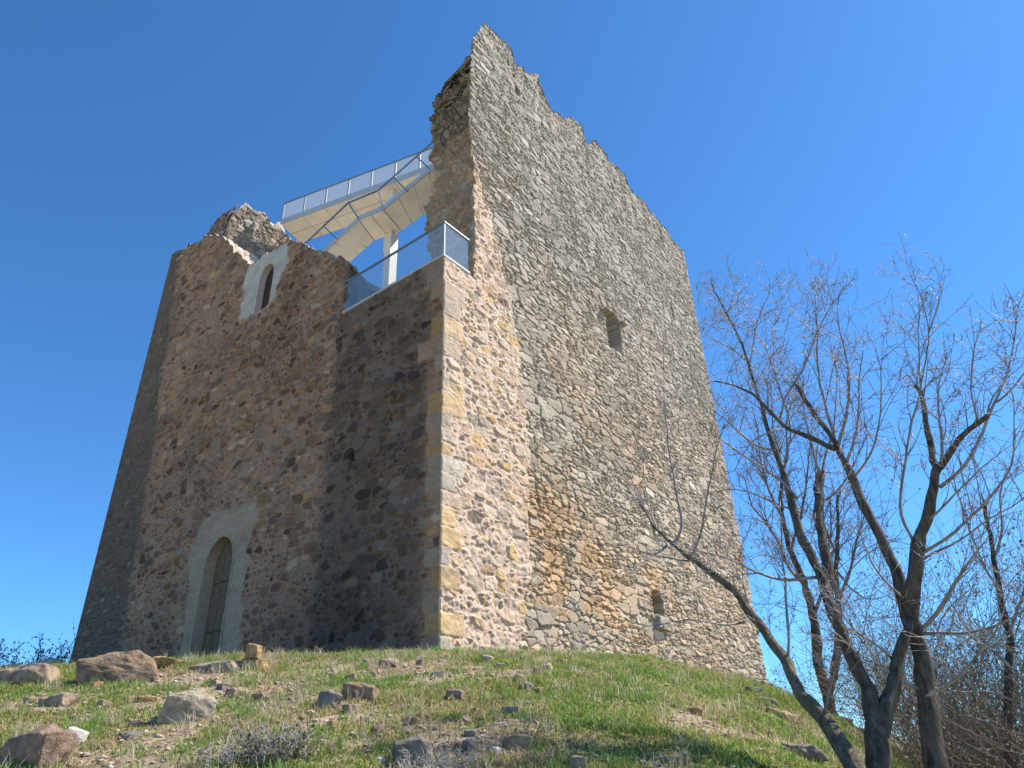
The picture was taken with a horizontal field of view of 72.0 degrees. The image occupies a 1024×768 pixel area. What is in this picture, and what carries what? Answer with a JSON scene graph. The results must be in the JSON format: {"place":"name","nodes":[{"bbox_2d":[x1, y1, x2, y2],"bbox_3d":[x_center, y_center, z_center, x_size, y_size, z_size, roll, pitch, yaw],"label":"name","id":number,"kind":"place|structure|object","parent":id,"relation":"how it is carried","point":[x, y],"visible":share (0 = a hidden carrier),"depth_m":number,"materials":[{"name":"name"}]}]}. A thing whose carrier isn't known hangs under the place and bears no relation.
{"place":"outdoors","nodes":[
{"label":"outdoors","id":0,"kind":"place"},
{"bbox_2d":[280,142,435,287],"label":"lookout staircase","id":1,"kind":"structure","parent":0,"point":[389,202],"depth_m":28.60,"materials":[{"name":"metal"}]},
{"bbox_2d":[0,642,969,767],"bbox_3d":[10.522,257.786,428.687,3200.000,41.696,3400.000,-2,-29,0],"label":"ground","id":2,"kind":"structure","parent":0,"point":[327,718],"depth_m":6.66,"materials":[{"name":"green plant"}]},
{"bbox_2d":[2,663,20,668],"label":"rock","id":3,"kind":"object","parent":2,"relation":"on","point":[14,664],"visible":0.3,"depth_m":10.91,"materials":[{"name":"grey stone"}]},
{"bbox_2d":[23,696,36,703],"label":"rock","id":4,"kind":"object","parent":2,"relation":"on","point":[28,698],"visible":0.67,"depth_m":7.84,"materials":[{"name":"beige stone"}]},
{"bbox_2d":[0,663,60,685],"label":"boulder","id":5,"kind":"object","parent":2,"relation":"on","point":[27,673],"visible":0.62,"depth_m":8.99,"materials":[{"name":"beige stone"}]},
{"bbox_2d":[0,633,70,665],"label":"evergreen shrub","id":6,"kind":"object","parent":2,"relation":"on","point":[37,660],"visible":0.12,"depth_m":23.87,"materials":[{"name":"green plant"}]},
{"bbox_2d":[1,617,74,664],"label":"evergreen shrub","id":7,"kind":"object","parent":2,"relation":"on","point":[65,654],"visible":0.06,"depth_m":24.83,"materials":[{"name":"green plant"}]},
{"bbox_2d":[0,723,76,767],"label":"boulder","id":8,"kind":"object","parent":2,"relation":"on","point":[46,740],"visible":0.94,"depth_m":5.37,"materials":[{"name":"brown stone"}]},
{"bbox_2d":[39,658,61,663],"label":"rock","id":9,"kind":"object","parent":2,"relation":"on","point":[50,660],"visible":0.34,"depth_m":11.00,"materials":[{"name":"grey stone"}]},
{"bbox_2d":[35,692,80,706],"bbox_3d":[-4.986,3.491,7.713,0.419,0.208,0.264,-6,-28,6],"label":"rock","id":10,"kind":"object","parent":2,"relation":"on","point":[64,698],"visible":0.66,"depth_m":7.63,"materials":[{"name":"beige stone"}]},
{"bbox_2d":[67,727,88,744],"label":"rock","id":11,"kind":"object","parent":2,"relation":"on","point":[82,734],"visible":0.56,"depth_m":6.00,"materials":[{"name":"white stone"}]},
{"bbox_2d":[90,681,103,686],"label":"rock","id":12,"kind":"object","parent":2,"relation":"on","point":[95,683],"visible":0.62,"depth_m":8.66,"materials":[{"name":"beige stone"}]},
{"bbox_2d":[96,699,111,707],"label":"rock","id":13,"kind":"object","parent":2,"relation":"on","point":[103,701],"visible":0.59,"depth_m":7.56,"materials":[{"name":"beige stone"}]},
{"bbox_2d":[101,741,116,748],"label":"rock","id":14,"kind":"object","parent":2,"relation":"on","point":[103,744],"visible":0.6,"depth_m":5.84,"materials":[{"name":"beige stone"}]},
{"bbox_2d":[76,650,157,685],"bbox_3d":[-5.082,3.778,9.206,1.060,0.530,0.605,2,-33,-8],"label":"boulder","id":15,"kind":"object","parent":2,"relation":"on","point":[114,666],"visible":0.82,"depth_m":8.99,"materials":[{"name":"brown stone"}]},
{"bbox_2d":[118,731,144,739],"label":"rock","id":16,"kind":"object","parent":2,"relation":"on","point":[125,735],"visible":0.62,"depth_m":6.11,"materials":[{"name":"grey stone"}]},
{"bbox_2d":[128,719,142,726],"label":"rock","id":17,"kind":"object","parent":2,"relation":"on","point":[136,722],"visible":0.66,"depth_m":6.63,"materials":[{"name":"grey stone"}]},
{"bbox_2d":[137,694,158,702],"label":"rock","id":18,"kind":"object","parent":2,"relation":"on","point":[147,698],"visible":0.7,"depth_m":7.71,"materials":[{"name":"beige stone"}]},
{"bbox_2d":[150,716,157,722],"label":"rock","id":19,"kind":"object","parent":2,"relation":"on","point":[153,720],"visible":0.66,"depth_m":6.74,"materials":[{"name":"grey stone"}]},
{"bbox_2d":[152,656,184,667],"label":"rock","id":20,"kind":"object","parent":2,"relation":"on","point":[163,661],"visible":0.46,"depth_m":10.04,"materials":[{"name":"brown stone"}]},
{"bbox_2d":[156,690,217,724],"bbox_3d":[-3.197,3.216,6.928,0.522,0.380,0.355,12,-33,-24],"label":"rock","id":21,"kind":"object","parent":2,"relation":"on","point":[203,704],"visible":0.72,"depth_m":6.82,"materials":[{"name":"grey stone"}]},
{"bbox_2d":[185,737,207,743],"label":"rock","id":22,"kind":"object","parent":2,"relation":"on","point":[194,738],"visible":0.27,"depth_m":5.97,"materials":[{"name":"beige stone"}]},
{"bbox_2d":[191,688,205,691],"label":"rock","id":23,"kind":"object","parent":2,"relation":"on","point":[199,689],"visible":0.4,"depth_m":8.07,"materials":[{"name":"beige stone"}]},
{"bbox_2d":[188,660,241,673],"bbox_3d":[-4.015,3.924,9.682,0.829,0.246,0.490,-8,-25,11],"label":"rock","id":24,"kind":"object","parent":2,"relation":"on","point":[228,663],"visible":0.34,"depth_m":9.53,"materials":[{"name":"grey stone"}]},
{"bbox_2d":[209,680,220,686],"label":"rock","id":25,"kind":"object","parent":2,"relation":"on","point":[214,683],"visible":0.56,"depth_m":8.55,"materials":[{"name":"grey stone"}]},
{"bbox_2d":[177,728,258,767],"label":"dry bush","id":26,"kind":"object","parent":2,"relation":"on","point":[228,755],"visible":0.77,"depth_m":5.25,"materials":[{"name":"grey plant"}]},
{"bbox_2d":[211,678,224,682],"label":"rock","id":27,"kind":"object","parent":2,"relation":"on","point":[222,680],"visible":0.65,"depth_m":8.70,"materials":[{"name":"beige stone"}]},
{"bbox_2d":[215,683,229,689],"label":"rock","id":28,"kind":"object","parent":2,"relation":"on","point":[221,686],"visible":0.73,"depth_m":8.33,"materials":[{"name":"grey stone"}]},
{"bbox_2d":[224,688,239,697],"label":"rock","id":29,"kind":"object","parent":2,"relation":"on","point":[229,691],"visible":0.73,"depth_m":7.96,"materials":[{"name":"grey stone"}]},
{"bbox_2d":[241,658,268,669],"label":"rock","id":30,"kind":"object","parent":2,"relation":"on","point":[259,661],"visible":0.51,"depth_m":9.65,"materials":[{"name":"beige stone"}]},
{"bbox_2d":[245,643,261,658],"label":"rock","id":31,"kind":"object","parent":30,"relation":"on","point":[253,651],"visible":0.98,"depth_m":9.70,"materials":[{"name":"beige stone"}]},
{"bbox_2d":[252,690,267,700],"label":"rock","id":32,"kind":"object","parent":2,"relation":"on","point":[260,694],"visible":0.69,"depth_m":7.67,"materials":[{"name":"grey stone"}]},
{"bbox_2d":[219,711,319,767],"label":"dry bush","id":33,"kind":"object","parent":2,"relation":"on","point":[285,747],"visible":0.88,"depth_m":5.33,"materials":[{"name":"grey plant"}]},
{"bbox_2d":[313,689,342,708],"bbox_3d":[-1.868,3.239,7.156,0.282,0.273,0.184,-15,-36,22],"label":"rock","id":34,"kind":"object","parent":2,"relation":"on","point":[329,697],"visible":0.74,"depth_m":7.12,"materials":[{"name":"grey stone"}]},
{"bbox_2d":[327,720,337,725],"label":"rock","id":35,"kind":"object","parent":2,"relation":"on","point":[331,722],"visible":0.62,"depth_m":6.40,"materials":[{"name":"beige stone"}]},
{"bbox_2d":[344,673,356,680],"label":"rock","id":36,"kind":"object","parent":2,"relation":"on","point":[351,675],"visible":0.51,"depth_m":8.62,"materials":[{"name":"grey stone"}]},
{"bbox_2d":[342,703,360,714],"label":"rock","id":37,"kind":"object","parent":2,"relation":"on","point":[346,707],"visible":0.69,"depth_m":6.92,"materials":[{"name":"beige stone"}]},
{"bbox_2d":[341,682,379,701],"bbox_3d":[-1.618,3.333,7.543,0.395,0.294,0.261,-4,-27,4],"label":"rock","id":38,"kind":"object","parent":2,"relation":"on","point":[366,690],"visible":0.56,"depth_m":7.47,"materials":[{"name":"brown stone"}]},
{"bbox_2d":[354,732,366,737],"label":"rock","id":39,"kind":"object","parent":2,"relation":"on","point":[363,735],"visible":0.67,"depth_m":5.99,"materials":[{"name":"grey stone"}]},
{"bbox_2d":[359,715,370,721],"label":"rock","id":40,"kind":"object","parent":2,"relation":"on","point":[365,717],"visible":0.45,"depth_m":6.56,"materials":[{"name":"beige stone"}]},
{"bbox_2d":[372,724,384,734],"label":"rock","id":41,"kind":"object","parent":2,"relation":"on","point":[382,727],"visible":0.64,"depth_m":6.13,"materials":[{"name":"grey stone"}]},
{"bbox_2d":[374,757,385,762],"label":"rock","id":42,"kind":"object","parent":2,"relation":"on","point":[383,759],"visible":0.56,"depth_m":5.26,"materials":[{"name":"grey stone"}]},
{"bbox_2d":[378,657,398,666],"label":"rock","id":43,"kind":"object","parent":2,"relation":"on","point":[394,662],"visible":0.77,"depth_m":9.76,"materials":[{"name":"grey stone"}]},
{"bbox_2d":[404,716,410,724],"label":"rock","id":44,"kind":"object","parent":2,"relation":"on","point":[408,718],"visible":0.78,"depth_m":6.45,"materials":[{"name":"grey stone"}]},
{"bbox_2d":[391,735,432,764],"bbox_3d":[-0.745,2.778,5.291,0.312,0.252,0.209,3,-26,-10],"label":"boulder","id":45,"kind":"object","parent":2,"relation":"on","point":[411,744],"visible":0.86,"depth_m":5.23,"materials":[{"name":"grey stone"}]},
{"bbox_2d":[411,717,418,723],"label":"rock","id":46,"kind":"object","parent":2,"relation":"on","point":[415,719],"visible":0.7,"depth_m":6.46,"materials":[{"name":"stone"}]},
{"bbox_2d":[69,23,768,681],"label":"ruined tower","id":47,"kind":"structure","parent":2,"relation":"on","point":[317,451],"depth_m":18.91,"materials":[{"name":"stone"}]},
{"bbox_2d":[201,540,232,655],"bbox_3d":[-7.165,5.711,17.310,1.159,3.875,0.085,-23,-35,32],"label":"door","id":48,"kind":"structure","parent":47,"relation":"in","point":[211,639],"depth_m":17.59,"materials":[{"name":"brown wood"}]},
{"bbox_2d":[344,221,469,283],"bbox_3d":[-2.771,-2.712,18.066,3.700,1.085,0.905,-23,-35,32],"label":"glass balustrade","id":49,"kind":"object","parent":47,"relation":"on","point":[410,243],"visible":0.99,"depth_m":17.62,"materials":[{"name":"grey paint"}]},
{"bbox_2d":[416,658,427,664],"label":"rock","id":50,"kind":"object","parent":2,"relation":"on","point":[420,661],"visible":0.63,"depth_m":9.78,"materials":[{"name":"grey stone"}]},
{"bbox_2d":[430,670,444,676],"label":"rock","id":51,"kind":"object","parent":2,"relation":"on","point":[437,672],"visible":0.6,"depth_m":8.72,"materials":[{"name":"grey stone"}]},
{"bbox_2d":[393,737,484,767],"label":"dry bush","id":52,"kind":"object","parent":2,"relation":"on","point":[439,760],"visible":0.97,"depth_m":4.99,"materials":[{"name":"grey plant"}]},
{"bbox_2d":[446,689,465,699],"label":"rock","id":53,"kind":"object","parent":2,"relation":"on","point":[458,693],"visible":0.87,"depth_m":7.50,"materials":[{"name":"grey stone"}]},
{"bbox_2d":[455,742,461,747],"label":"rock","id":54,"kind":"object","parent":2,"relation":"on","point":[457,745],"visible":0.48,"depth_m":5.62,"materials":[{"name":"grey stone"}]},
{"bbox_2d":[460,715,470,723],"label":"rock","id":55,"kind":"object","parent":2,"relation":"on","point":[465,718],"visible":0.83,"depth_m":6.42,"materials":[{"name":"beige stone"}]},
{"bbox_2d":[461,738,479,753],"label":"rock","id":56,"kind":"object","parent":2,"relation":"on","point":[466,743],"visible":0.65,"depth_m":5.50,"materials":[{"name":"grey stone"}]},
{"bbox_2d":[464,728,477,735],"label":"rock","id":57,"kind":"object","parent":2,"relation":"on","point":[469,732],"visible":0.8,"depth_m":5.95,"materials":[{"name":"grey stone"}]},
{"bbox_2d":[481,655,493,661],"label":"rock","id":58,"kind":"object","parent":2,"relation":"on","point":[487,657],"visible":0.66,"depth_m":9.79,"materials":[{"name":"grey stone"}]},
{"bbox_2d":[489,746,500,752],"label":"rock","id":59,"kind":"object","parent":2,"relation":"on","point":[497,748],"visible":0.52,"depth_m":5.43,"materials":[{"name":"grey stone"}]},
{"bbox_2d":[496,663,505,666],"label":"rock","id":60,"kind":"object","parent":2,"relation":"on","point":[499,664],"visible":0.66,"depth_m":9.35,"materials":[{"name":"grey stone"}]},
{"bbox_2d":[501,706,518,713],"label":"rock","id":61,"kind":"object","parent":2,"relation":"on","point":[509,708],"visible":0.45,"depth_m":6.73,"materials":[{"name":"grey stone"}]},
{"bbox_2d":[502,734,533,750],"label":"rock","id":62,"kind":"object","parent":2,"relation":"on","point":[518,740],"visible":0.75,"depth_m":5.52,"materials":[{"name":"grey stone"}]},
{"bbox_2d":[515,674,523,679],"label":"rock","id":63,"kind":"object","parent":2,"relation":"on","point":[519,675],"visible":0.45,"depth_m":8.24,"materials":[{"name":"grey stone"}]},
{"bbox_2d":[522,682,533,688],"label":"rock","id":64,"kind":"object","parent":2,"relation":"on","point":[527,683],"visible":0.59,"depth_m":7.86,"materials":[{"name":"grey stone"}]},
{"bbox_2d":[532,666,540,674],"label":"rock","id":65,"kind":"object","parent":2,"relation":"on","point":[537,668],"visible":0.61,"depth_m":8.61,"materials":[{"name":"grey stone"}]},
{"bbox_2d":[533,687,543,693],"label":"rock","id":66,"kind":"object","parent":2,"relation":"on","point":[536,690],"visible":0.56,"depth_m":7.67,"materials":[{"name":"brown stone"}]},
{"bbox_2d":[540,663,552,670],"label":"rock","id":67,"kind":"object","parent":2,"relation":"on","point":[548,665],"visible":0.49,"depth_m":8.96,"materials":[{"name":"grey stone"}]},
{"bbox_2d":[567,755,586,767],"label":"rock","id":68,"kind":"object","parent":2,"relation":"on","point":[575,761],"visible":0.95,"depth_m":5.05,"materials":[{"name":"grey stone"}]},
{"bbox_2d":[687,707,702,715],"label":"rock","id":69,"kind":"object","parent":2,"relation":"on","point":[695,710],"visible":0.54,"depth_m":7.03,"materials":[{"name":"brown stone"}]},
{"bbox_2d":[573,324,889,767],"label":"bare tree","id":70,"kind":"object","parent":2,"relation":"on","point":[847,754],"visible":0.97,"depth_m":6.69,"materials":[{"name":"brown plant"}]},
{"bbox_2d":[746,685,762,692],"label":"rock","id":71,"kind":"object","parent":2,"relation":"on","point":[754,688],"visible":0.48,"depth_m":9.23,"materials":[{"name":"grey stone"}]},
{"bbox_2d":[747,679,773,685],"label":"rock","id":72,"kind":"object","parent":2,"relation":"on","point":[769,683],"visible":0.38,"depth_m":10.72,"materials":[{"name":"grey stone"}]},
{"bbox_2d":[755,696,777,706],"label":"rock","id":73,"kind":"object","parent":2,"relation":"on","point":[769,699],"visible":0.39,"depth_m":8.48,"materials":[{"name":"grey stone"}]},
{"bbox_2d":[642,250,914,767],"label":"bare tree","id":74,"kind":"object","parent":2,"relation":"on","point":[879,712],"visible":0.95,"depth_m":6.75,"materials":[{"name":"brown plant"}]},
{"bbox_2d":[766,707,797,723],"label":"rock","id":75,"kind":"object","parent":2,"relation":"on","point":[785,715],"visible":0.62,"depth_m":7.89,"materials":[{"name":"beige stone"}]},
{"bbox_2d":[754,645,820,693],"bbox_3d":[8.204,8.746,21.017,2.198,2.199,3.102,-2,-29,0],"label":"bare shrub","id":76,"kind":"object","parent":2,"relation":"on","point":[786,678],"visible":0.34,"depth_m":20.61,"materials":[{"name":"brown plant"}]},
{"bbox_2d":[782,743,828,760],"bbox_3d":[2.734,3.470,6.628,0.380,0.169,0.253,-5,-33,4],"label":"rock","id":77,"kind":"object","parent":2,"relation":"on","point":[809,751],"visible":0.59,"depth_m":6.53,"materials":[{"name":"grey stone"}]},
{"bbox_2d":[714,347,929,715],"bbox_3d":[7.066,2.939,16.847,4.421,9.653,2.826,-26,-37,36],"label":"bare tree","id":78,"kind":"object","parent":2,"relation":"on","point":[836,559],"visible":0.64,"depth_m":16.61,"materials":[{"name":"brown plant"}]},
{"bbox_2d":[770,637,915,742],"bbox_3d":[7.755,7.202,16.414,3.417,2.602,3.158,23,-38,-37],"label":"bare shrub","id":79,"kind":"object","parent":2,"relation":"on","point":[843,690],"visible":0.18,"depth_m":16.26,"materials":[{"name":"brown plant"}]},
{"bbox_2d":[840,716,852,723],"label":"rock","id":80,"kind":"object","parent":2,"relation":"on","point":[845,718],"visible":0.29,"depth_m":10.68,"materials":[{"name":"grey stone"}]},
{"bbox_2d":[691,233,1023,767],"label":"bare tree","id":81,"kind":"object","parent":2,"relation":"on","point":[933,752],"visible":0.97,"depth_m":6.24,"materials":[{"name":"brown plant"}]},
{"bbox_2d":[853,727,863,732],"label":"rock","id":82,"kind":"object","parent":2,"relation":"on","point":[862,729],"visible":0.09,"depth_m":9.69,"materials":[{"name":"grey stone"}]},
{"bbox_2d":[702,468,1023,767],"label":"bare shrub","id":83,"kind":"object","parent":2,"relation":"on","point":[969,700],"visible":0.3,"depth_m":9.87,"materials":[{"name":"brown plant"}]},
{"bbox_2d":[727,454,1023,767],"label":"bare shrub","id":84,"kind":"object","parent":2,"relation":"on","point":[935,566],"visible":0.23,"depth_m":11.00,"materials":[{"name":"brown plant"}]},
{"bbox_2d":[746,433,1023,767],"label":"bare shrub","id":85,"kind":"object","parent":2,"relation":"on","point":[982,639],"visible":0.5,"depth_m":9.05,"materials":[{"name":"brown plant"}]},
{"bbox_2d":[774,614,1000,749],"bbox_3d":[8.374,6.326,15.018,4.670,3.532,3.956,-2,-29,0],"label":"bare shrub","id":86,"kind":"object","parent":2,"relation":"on","point":[857,684],"visible":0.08,"depth_m":15.24,"materials":[{"name":"brown plant"}]},
{"bbox_2d":[754,519,1023,767],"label":"bare shrub","id":87,"kind":"object","parent":2,"relation":"on","point":[900,704],"visible":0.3,"depth_m":10.18,"materials":[{"name":"brown plant"}]},
{"bbox_2d":[769,565,1023,765],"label":"bare shrub","id":88,"kind":"object","parent":2,"relation":"on","point":[835,681],"visible":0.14,"depth_m":12.64,"materials":[{"name":"brown plant"}]},
{"bbox_2d":[899,750,920,761],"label":"rock","id":89,"kind":"object","parent":2,"relation":"on","point":[910,755],"visible":0.09,"depth_m":11.82,"materials":[{"name":"stone"}]},
{"bbox_2d":[819,616,1023,767],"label":"bare shrub","id":90,"kind":"object","parent":2,"relation":"on","point":[948,749],"visible":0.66,"depth_m":7.18,"materials":[{"name":"brown plant"}]},
{"bbox_2d":[836,634,1023,767],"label":"bare shrub","id":91,"kind":"object","parent":2,"relation":"on","point":[966,737],"visible":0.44,"depth_m":7.96,"materials":[{"name":"brown plant"}]},
{"bbox_2d":[868,439,1023,767],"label":"bare tree","id":92,"kind":"object","parent":2,"relation":"on","point":[1008,660],"visible":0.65,"depth_m":8.58,"materials":[{"name":"brown plant"}]},
{"bbox_2d":[0,0,1023,761],"label":"sky","id":93,"kind":"structure","parent":0,"point":[773,131],"materials":[{"name":"blue"}]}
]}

